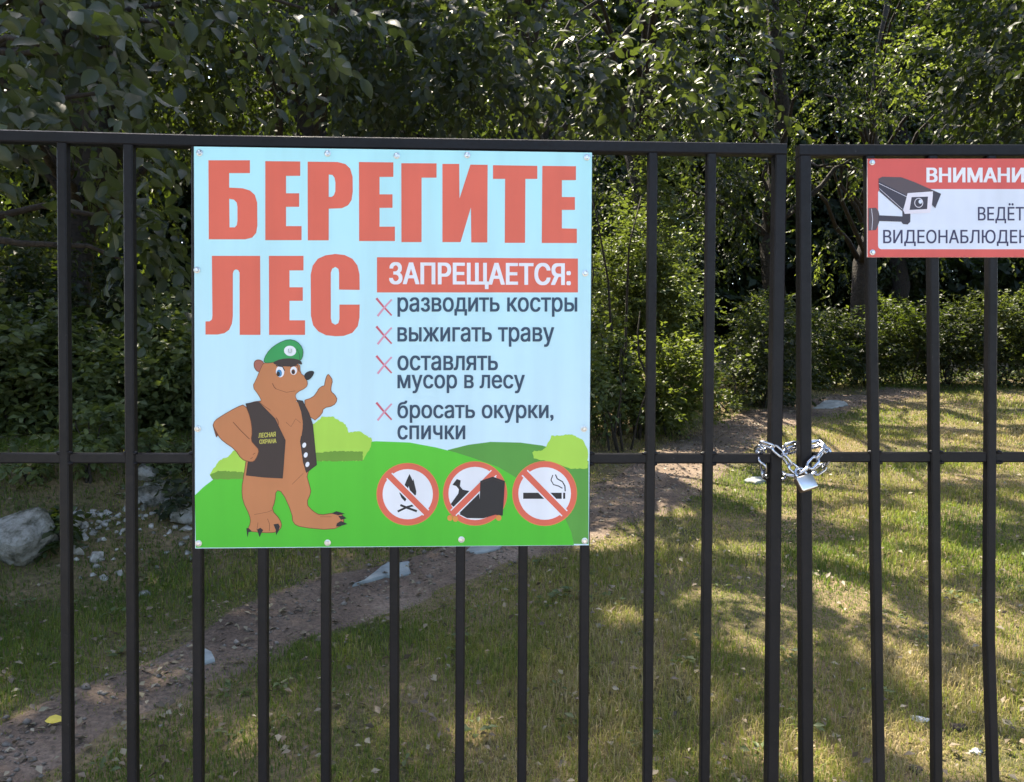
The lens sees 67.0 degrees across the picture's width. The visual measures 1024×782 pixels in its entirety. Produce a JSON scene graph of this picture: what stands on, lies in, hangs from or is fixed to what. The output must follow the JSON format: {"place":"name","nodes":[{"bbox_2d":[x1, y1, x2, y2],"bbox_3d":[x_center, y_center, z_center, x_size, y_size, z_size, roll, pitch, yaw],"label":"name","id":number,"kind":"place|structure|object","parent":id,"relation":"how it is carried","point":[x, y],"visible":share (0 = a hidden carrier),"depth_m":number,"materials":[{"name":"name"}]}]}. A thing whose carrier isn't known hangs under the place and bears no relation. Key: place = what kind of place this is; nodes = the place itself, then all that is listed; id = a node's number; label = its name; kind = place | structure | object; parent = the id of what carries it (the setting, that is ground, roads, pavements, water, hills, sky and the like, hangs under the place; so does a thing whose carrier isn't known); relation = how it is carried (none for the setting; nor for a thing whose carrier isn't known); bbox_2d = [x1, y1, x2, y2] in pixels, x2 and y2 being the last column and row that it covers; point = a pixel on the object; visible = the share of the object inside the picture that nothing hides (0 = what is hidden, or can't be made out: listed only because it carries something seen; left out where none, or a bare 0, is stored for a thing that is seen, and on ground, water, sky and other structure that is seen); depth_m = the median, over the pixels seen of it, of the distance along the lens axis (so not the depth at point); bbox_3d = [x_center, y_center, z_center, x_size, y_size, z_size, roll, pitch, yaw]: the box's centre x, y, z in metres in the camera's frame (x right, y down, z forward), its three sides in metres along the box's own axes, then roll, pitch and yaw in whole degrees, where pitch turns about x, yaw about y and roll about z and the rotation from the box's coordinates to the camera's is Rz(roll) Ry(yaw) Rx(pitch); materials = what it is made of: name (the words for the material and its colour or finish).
{"place":"outdoors","nodes":[
{"label":"outdoors","id":0,"kind":"place"},
{"bbox_2d":[0,387,926,781],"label":"path","id":1,"kind":"structure","parent":0,"point":[90,729],"depth_m":4.51,"materials":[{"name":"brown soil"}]},
{"bbox_2d":[352,561,410,586],"bbox_3d":[-0.848,1.189,4.992,0.458,0.108,0.235,0,1,-30],"label":"flat stone","id":2,"kind":"object","parent":1,"relation":"on","point":[379,574],"visible":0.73,"depth_m":4.96,"materials":[{"name":"grey stone"}]},
{"bbox_2d":[466,546,501,553],"bbox_3d":[-0.176,1.112,5.431,0.280,0.086,0.240,0,1,0],"label":"flat stone","id":3,"kind":"object","parent":1,"relation":"on","point":[479,549],"visible":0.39,"depth_m":5.37,"materials":[{"name":"grey stone"}]},
{"bbox_2d":[813,400,847,408],"bbox_3d":[4.964,0.225,11.966,0.387,0.151,0.930,1,1,36],"label":"flat stone","id":4,"kind":"object","parent":1,"relation":"on","point":[828,404],"visible":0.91,"depth_m":11.94,"materials":[{"name":"grey stone"}]},
{"bbox_2d":[0,359,1023,781],"bbox_3d":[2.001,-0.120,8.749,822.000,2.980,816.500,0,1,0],"label":"ground","id":5,"kind":"structure","parent":0,"point":[754,625],"depth_m":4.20,"materials":[{"name":"green plant"}]},
{"bbox_2d":[0,166,21,286],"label":"young tree","id":6,"kind":"object","parent":5,"relation":"on","point":[4,207],"visible":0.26,"depth_m":17.15,"materials":[{"name":"green plant"}]},
{"bbox_2d":[0,507,54,565],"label":"boulder","id":7,"kind":"object","parent":5,"relation":"on","point":[22,542],"visible":0.9,"depth_m":4.66,"materials":[{"name":"grey stone"}]},
{"bbox_2d":[0,444,58,490],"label":"weedy plant","id":8,"kind":"object","parent":5,"relation":"on","point":[20,471],"visible":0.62,"depth_m":5.26,"materials":[{"name":"green plant"}]},
{"bbox_2d":[0,3,68,257],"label":"tree","id":9,"kind":"object","parent":5,"relation":"on","point":[9,201],"visible":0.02,"depth_m":11.83,"materials":[{"name":"green plant"}]},
{"bbox_2d":[0,315,80,438],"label":"shrub","id":10,"kind":"object","parent":5,"relation":"on","point":[34,366],"visible":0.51,"depth_m":6.54,"materials":[{"name":"green plant"}]},
{"bbox_2d":[0,283,109,440],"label":"shrub","id":11,"kind":"object","parent":5,"relation":"on","point":[28,330],"visible":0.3,"depth_m":6.62,"materials":[{"name":"green plant"}]},
{"bbox_2d":[52,529,59,541],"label":"boulder","id":12,"kind":"object","parent":5,"relation":"on","point":[55,537],"visible":0.08,"depth_m":4.89,"materials":[{"name":"grey stone"}]},
{"bbox_2d":[0,229,123,336],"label":"shrub","id":13,"kind":"object","parent":5,"relation":"on","point":[46,288],"visible":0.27,"depth_m":8.23,"materials":[{"name":"green plant"}]},
{"bbox_2d":[50,506,76,530],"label":"weedy plant","id":14,"kind":"object","parent":5,"relation":"on","point":[58,516],"visible":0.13,"depth_m":4.86,"materials":[{"name":"green plant"}]},
{"bbox_2d":[36,504,91,563],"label":"weedy plant","id":15,"kind":"object","parent":5,"relation":"on","point":[77,534],"visible":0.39,"depth_m":4.88,"materials":[{"name":"green plant"}]},
{"bbox_2d":[73,520,81,526],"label":"rubble stone","id":16,"kind":"object","parent":5,"relation":"on","point":[78,524],"visible":0.46,"depth_m":5.12,"materials":[{"name":"grey stone"}]},
{"bbox_2d":[73,545,83,554],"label":"rubble stone","id":17,"kind":"object","parent":5,"relation":"on","point":[78,551],"visible":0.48,"depth_m":4.90,"materials":[{"name":"grey stone"}]},
{"bbox_2d":[3,221,156,328],"bbox_3d":[-13.831,-4.067,24.945,4.556,4.602,3.808,-1,1,-36],"label":"young tree","id":18,"kind":"object","parent":5,"relation":"on","point":[112,264],"visible":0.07,"depth_m":24.84,"materials":[{"name":"green plant"}]},
{"bbox_2d":[3,294,167,432],"bbox_3d":[-3.926,-0.252,7.318,1.663,1.317,1.667,0,1,-22],"label":"shrub","id":19,"kind":"object","parent":5,"relation":"on","point":[79,308],"visible":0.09,"depth_m":6.94,"materials":[{"name":"green plant"}]},
{"bbox_2d":[58,428,117,483],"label":"weedy plant","id":20,"kind":"object","parent":5,"relation":"on","point":[83,444],"visible":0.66,"depth_m":5.52,"materials":[{"name":"green plant"}]},
{"bbox_2d":[53,398,124,452],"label":"shrub","id":21,"kind":"object","parent":5,"relation":"on","point":[84,414],"visible":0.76,"depth_m":5.90,"materials":[{"name":"green plant"}]},
{"bbox_2d":[89,528,97,534],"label":"rubble stone","id":22,"kind":"object","parent":5,"relation":"on","point":[93,531],"visible":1,"depth_m":5.12,"materials":[{"name":"grey stone"}]},
{"bbox_2d":[89,551,103,562],"bbox_3d":[-2.637,1.071,4.910,0.080,0.093,0.103,0,1,-26],"label":"rubble stone","id":23,"kind":"object","parent":5,"relation":"on","point":[95,556],"visible":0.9,"depth_m":4.89,"materials":[{"name":"grey stone"}]},
{"bbox_2d":[99,574,107,580],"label":"rubble stone","id":24,"kind":"object","parent":5,"relation":"on","point":[103,579],"visible":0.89,"depth_m":4.76,"materials":[{"name":"grey stone"}]},
{"bbox_2d":[19,267,191,433],"bbox_3d":[-3.431,-0.374,7.217,2.053,1.556,1.902,-1,2,-39],"label":"shrub","id":25,"kind":"object","parent":5,"relation":"on","point":[175,311],"visible":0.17,"depth_m":6.77,"materials":[{"name":"green plant"}]},
{"bbox_2d":[42,322,191,437],"bbox_3d":[-3.314,-0.096,6.921,1.705,1.061,1.548,1,2,43],"label":"shrub","id":26,"kind":"object","parent":5,"relation":"on","point":[95,374],"visible":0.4,"depth_m":6.46,"materials":[{"name":"green plant"}]},
{"bbox_2d":[114,570,122,575],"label":"rubble stone","id":27,"kind":"object","parent":5,"relation":"on","point":[119,572],"visible":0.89,"depth_m":4.83,"materials":[{"name":"grey stone"}]},
{"bbox_2d":[84,307,191,433],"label":"shrub","id":28,"kind":"object","parent":5,"relation":"on","point":[176,420],"visible":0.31,"depth_m":6.59,"materials":[{"name":"green plant"}]},
{"bbox_2d":[140,504,146,510],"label":"rubble stone","id":29,"kind":"object","parent":5,"relation":"on","point":[143,507],"visible":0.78,"depth_m":5.48,"materials":[{"name":"grey stone"}]},
{"bbox_2d":[0,0,289,327],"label":"tree","id":30,"kind":"object","parent":5,"relation":"on","point":[83,229],"visible":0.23,"depth_m":9.45,"materials":[{"name":"green plant"}]},
{"bbox_2d":[139,590,150,595],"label":"stone","id":31,"kind":"object","parent":5,"relation":"on","point":[142,592],"visible":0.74,"depth_m":4.58,"materials":[{"name":"grey stone"}]},
{"bbox_2d":[138,463,155,481],"bbox_3d":[-2.742,0.627,5.787,0.172,0.166,0.204,0,1,0],"label":"boulder","id":32,"kind":"object","parent":5,"relation":"on","point":[144,472],"visible":0.49,"depth_m":5.74,"materials":[{"name":"grey stone"}]},
{"bbox_2d":[121,420,185,480],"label":"weedy plant","id":33,"kind":"object","parent":5,"relation":"on","point":[154,439],"visible":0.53,"depth_m":5.95,"materials":[{"name":"green plant"}]},
{"bbox_2d":[138,480,172,506],"bbox_3d":[-2.631,0.799,5.693,0.260,0.257,0.355,1,1,30],"label":"boulder","id":34,"kind":"object","parent":5,"relation":"on","point":[146,497],"visible":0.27,"depth_m":5.60,"materials":[{"name":"grey stone"}]},
{"bbox_2d":[147,468,191,521],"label":"shrub","id":35,"kind":"object","parent":5,"relation":"on","point":[181,493],"visible":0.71,"depth_m":5.46,"materials":[{"name":"green plant"}]},
{"bbox_2d":[152,429,191,473],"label":"weedy plant","id":36,"kind":"object","parent":5,"relation":"on","point":[160,448],"visible":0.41,"depth_m":5.92,"materials":[{"name":"green plant"}]},
{"bbox_2d":[153,294,191,362],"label":"shrub","id":37,"kind":"object","parent":5,"relation":"on","point":[169,312],"depth_m":7.40,"materials":[{"name":"green plant"}]},
{"bbox_2d":[170,507,191,524],"bbox_3d":[-2.315,0.893,5.478,0.180,0.146,0.160,0,1,0],"label":"boulder","id":38,"kind":"object","parent":5,"relation":"on","point":[185,518],"visible":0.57,"depth_m":5.43,"materials":[{"name":"grey stone"}]},
{"bbox_2d":[179,525,191,530],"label":"rubble stone","id":39,"kind":"object","parent":5,"relation":"on","point":[186,528],"visible":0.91,"depth_m":5.39,"materials":[{"name":"grey stone"}]},
{"bbox_2d":[205,649,214,664],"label":"flat stone","id":40,"kind":"object","parent":5,"relation":"on","point":[209,658],"visible":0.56,"depth_m":3.78,"materials":[{"name":"white stone"}]},
{"bbox_2d":[0,0,423,357],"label":"tree","id":41,"kind":"object","parent":5,"relation":"on","point":[111,21],"visible":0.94,"depth_m":4.60,"materials":[{"name":"green plant"}]},
{"bbox_2d":[180,0,421,182],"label":"tree","id":42,"kind":"object","parent":5,"relation":"on","point":[315,6],"visible":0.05,"depth_m":22.72,"materials":[{"name":"green plant"}]},
{"bbox_2d":[104,0,551,150],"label":"tree","id":43,"kind":"object","parent":5,"relation":"on","point":[312,129],"visible":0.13,"depth_m":9.94,"materials":[{"name":"green plant"}]},
{"bbox_2d":[0,129,786,781],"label":"gate leaf","id":44,"kind":"object","parent":5,"relation":"on","point":[708,457],"visible":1,"depth_m":1.39,"materials":[{"name":"black paint"}]},
{"bbox_2d":[194,147,591,547],"bbox_3d":[-0.208,-0.073,1.369,0.699,0.704,0.007,0,1,-2],"label":"forest sign","id":45,"kind":"object","parent":44,"relation":"attached to","point":[392,348],"visible":1,"depth_m":1.37,"materials":[{"name":"plastic"}]},
{"bbox_2d":[753,439,831,480],"bbox_3d":[0.515,0.130,1.419,0.143,0.082,0.070,0,1,0],"label":"chain","id":46,"kind":"object","parent":44,"relation":"attached to","point":[785,451],"visible":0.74,"depth_m":1.41,"materials":[{"name":"metal"}]},
{"bbox_2d":[794,467,817,492],"bbox_3d":[0.524,0.159,1.384,0.038,0.045,0.030,0,1,-15],"label":"padlock","id":47,"kind":"object","parent":46,"relation":"hanging from","point":[806,482],"visible":1,"depth_m":1.38,"materials":[{"name":"silver metal"}]},
{"bbox_2d":[0,0,1023,362],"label":"distant wood","id":48,"kind":"object","parent":5,"relation":"on","point":[620,18],"visible":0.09,"depth_m":27.76,"materials":[{"name":"green plant"}]},
{"bbox_2d":[0,406,1023,771],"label":"weeds","id":49,"kind":"object","parent":5,"relation":"on","point":[552,594],"visible":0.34,"depth_m":3.91,"materials":[{"name":"green plant"}]},
{"bbox_2d":[0,359,1023,495],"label":"ground cover","id":50,"kind":"object","parent":5,"relation":"on","point":[13,446],"visible":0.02,"depth_m":12.29,"materials":[{"name":"green plant"}]},
{"bbox_2d":[0,0,336,221],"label":"tree","id":51,"kind":"object","parent":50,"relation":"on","point":[165,14],"visible":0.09,"depth_m":10.62,"materials":[{"name":"green plant"}]},
{"bbox_2d":[0,374,1023,781],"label":"fallen leaves","id":52,"kind":"object","parent":5,"relation":"on","point":[278,736],"depth_m":3.88,"materials":[{"name":"brown plant"}]},
{"bbox_2d":[395,0,634,315],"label":"tree","id":53,"kind":"object","parent":5,"relation":"on","point":[543,37],"visible":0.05,"depth_m":20.57,"materials":[{"name":"green plant"}]},
{"bbox_2d":[257,0,811,346],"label":"tree","id":54,"kind":"object","parent":5,"relation":"on","point":[519,81],"visible":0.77,"depth_m":6.44,"materials":[{"name":"green plant"}]},
{"bbox_2d":[591,314,644,452],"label":"shrub","id":55,"kind":"object","parent":5,"relation":"on","point":[604,407],"visible":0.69,"depth_m":8.71,"materials":[{"name":"green plant"}]},
{"bbox_2d":[591,314,675,434],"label":"shrub","id":56,"kind":"object","parent":5,"relation":"on","point":[615,361],"visible":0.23,"depth_m":9.45,"materials":[{"name":"green plant"}]},
{"bbox_2d":[458,0,820,364],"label":"tree","id":57,"kind":"object","parent":5,"relation":"on","point":[647,31],"visible":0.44,"depth_m":14.05,"materials":[{"name":"green plant"}]},
{"bbox_2d":[591,183,726,388],"bbox_3d":[1.818,-1.438,11.294,2.414,3.044,2.406,0,1,0],"label":"shrub","id":58,"kind":"object","parent":5,"relation":"on","point":[668,297],"visible":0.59,"depth_m":10.93,"materials":[{"name":"green plant"}]},
{"bbox_2d":[591,86,726,443],"bbox_3d":[1.260,-1.516,9.148,2.349,4.282,2.073,1,1,25],"label":"shrub","id":59,"kind":"object","parent":5,"relation":"on","point":[607,293],"visible":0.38,"depth_m":9.14,"materials":[{"name":"green plant"}]},
{"bbox_2d":[607,321,750,441],"bbox_3d":[1.991,-0.114,9.492,1.676,1.483,1.635,1,2,43],"label":"shrub","id":60,"kind":"object","parent":5,"relation":"on","point":[672,407],"visible":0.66,"depth_m":9.29,"materials":[{"name":"green plant"}]},
{"bbox_2d":[685,347,761,413],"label":"shrub","id":61,"kind":"object","parent":5,"relation":"on","point":[735,405],"visible":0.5,"depth_m":11.30,"materials":[{"name":"green plant"}]},
{"bbox_2d":[744,476,764,484],"bbox_3d":[2.324,0.860,7.347,0.271,0.076,0.152,-1,2,-43],"label":"flat stone","id":62,"kind":"object","parent":5,"relation":"on","point":[755,481],"visible":0.68,"depth_m":7.28,"materials":[{"name":"white stone"}]},
{"bbox_2d":[701,286,832,399],"bbox_3d":[4.250,-0.817,13.120,2.132,2.040,2.057,1,1,28],"label":"shrub","id":63,"kind":"object","parent":5,"relation":"on","point":[739,329],"visible":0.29,"depth_m":13.08,"materials":[{"name":"green plant"}]},
{"bbox_2d":[715,293,833,410],"bbox_3d":[3.963,-0.575,11.792,1.739,1.796,1.954,1,1,23],"label":"shrub","id":64,"kind":"object","parent":5,"relation":"on","point":[754,363],"visible":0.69,"depth_m":11.68,"materials":[{"name":"green plant"}]},
{"bbox_2d":[601,0,962,382],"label":"tree","id":65,"kind":"object","parent":5,"relation":"on","point":[763,230],"visible":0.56,"depth_m":14.00,"materials":[{"name":"green plant"}]},
{"bbox_2d":[750,314,863,392],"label":"shrub","id":66,"kind":"object","parent":5,"relation":"on","point":[826,340],"visible":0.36,"depth_m":13.65,"materials":[{"name":"green plant"}]},
{"bbox_2d":[792,297,902,387],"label":"shrub","id":67,"kind":"object","parent":5,"relation":"on","point":[846,326],"visible":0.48,"depth_m":14.12,"materials":[{"name":"green plant"}]},
{"bbox_2d":[826,318,913,384],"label":"shrub","id":68,"kind":"object","parent":5,"relation":"on","point":[882,356],"visible":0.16,"depth_m":14.56,"materials":[{"name":"green plant"}]},
{"bbox_2d":[748,0,1023,332],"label":"tree","id":69,"kind":"object","parent":5,"relation":"on","point":[857,288],"visible":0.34,"depth_m":15.60,"materials":[{"name":"green plant"}]},
{"bbox_2d":[782,0,1008,328],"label":"tree","id":70,"kind":"object","parent":5,"relation":"on","point":[901,280],"visible":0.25,"depth_m":25.96,"materials":[{"name":"green plant"}]},
{"bbox_2d":[844,290,970,384],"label":"shrub","id":71,"kind":"object","parent":5,"relation":"on","point":[910,336],"visible":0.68,"depth_m":14.59,"materials":[{"name":"green plant"}]},
{"bbox_2d":[795,144,1023,781],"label":"gate leaf","id":72,"kind":"object","parent":5,"relation":"on","point":[934,457],"visible":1,"depth_m":1.41,"materials":[{"name":"black paint"}]},
{"bbox_2d":[867,159,1023,256],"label":"warning sign","id":73,"kind":"object","parent":72,"relation":"attached to","point":[945,207],"visible":1,"depth_m":1.39,"materials":[{"name":"white plastic"}]},
{"bbox_2d":[909,764,924,774],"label":"earth clod","id":74,"kind":"object","parent":5,"relation":"on","point":[919,767],"visible":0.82,"depth_m":2.95,"materials":[{"name":"soil"}]},
{"bbox_2d":[911,716,928,722],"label":"stone","id":75,"kind":"object","parent":5,"relation":"on","point":[923,718],"visible":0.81,"depth_m":3.32,"materials":[{"name":"white stone"}]},
{"bbox_2d":[895,290,1012,386],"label":"shrub","id":76,"kind":"object","parent":5,"relation":"on","point":[956,332],"visible":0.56,"depth_m":14.59,"materials":[{"name":"green plant"}]},
{"bbox_2d":[949,722,966,731],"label":"earth clod","id":77,"kind":"object","parent":5,"relation":"on","point":[956,725],"visible":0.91,"depth_m":3.26,"materials":[{"name":"brown soil"}]},
{"bbox_2d":[898,0,1023,259],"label":"young tree","id":78,"kind":"object","parent":5,"relation":"on","point":[1011,55],"visible":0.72,"depth_m":9.27,"materials":[{"name":"green plant"}]},
{"bbox_2d":[925,283,1023,387],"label":"shrub","id":79,"kind":"object","parent":5,"relation":"on","point":[1002,314],"visible":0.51,"depth_m":14.54,"materials":[{"name":"green plant"}]},
{"bbox_2d":[969,747,981,754],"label":"stone","id":80,"kind":"object","parent":5,"relation":"on","point":[975,750],"visible":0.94,"depth_m":3.10,"materials":[{"name":"white stone"}]},
{"bbox_2d":[948,0,1023,283],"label":"tree","id":81,"kind":"object","parent":5,"relation":"on","point":[991,135],"visible":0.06,"depth_m":15.07,"materials":[{"name":"green plant"}]},
{"bbox_2d":[997,308,1023,386],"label":"shrub","id":82,"kind":"object","parent":5,"relation":"on","point":[1006,351],"visible":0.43,"depth_m":14.75,"materials":[{"name":"green plant"}]}
]}

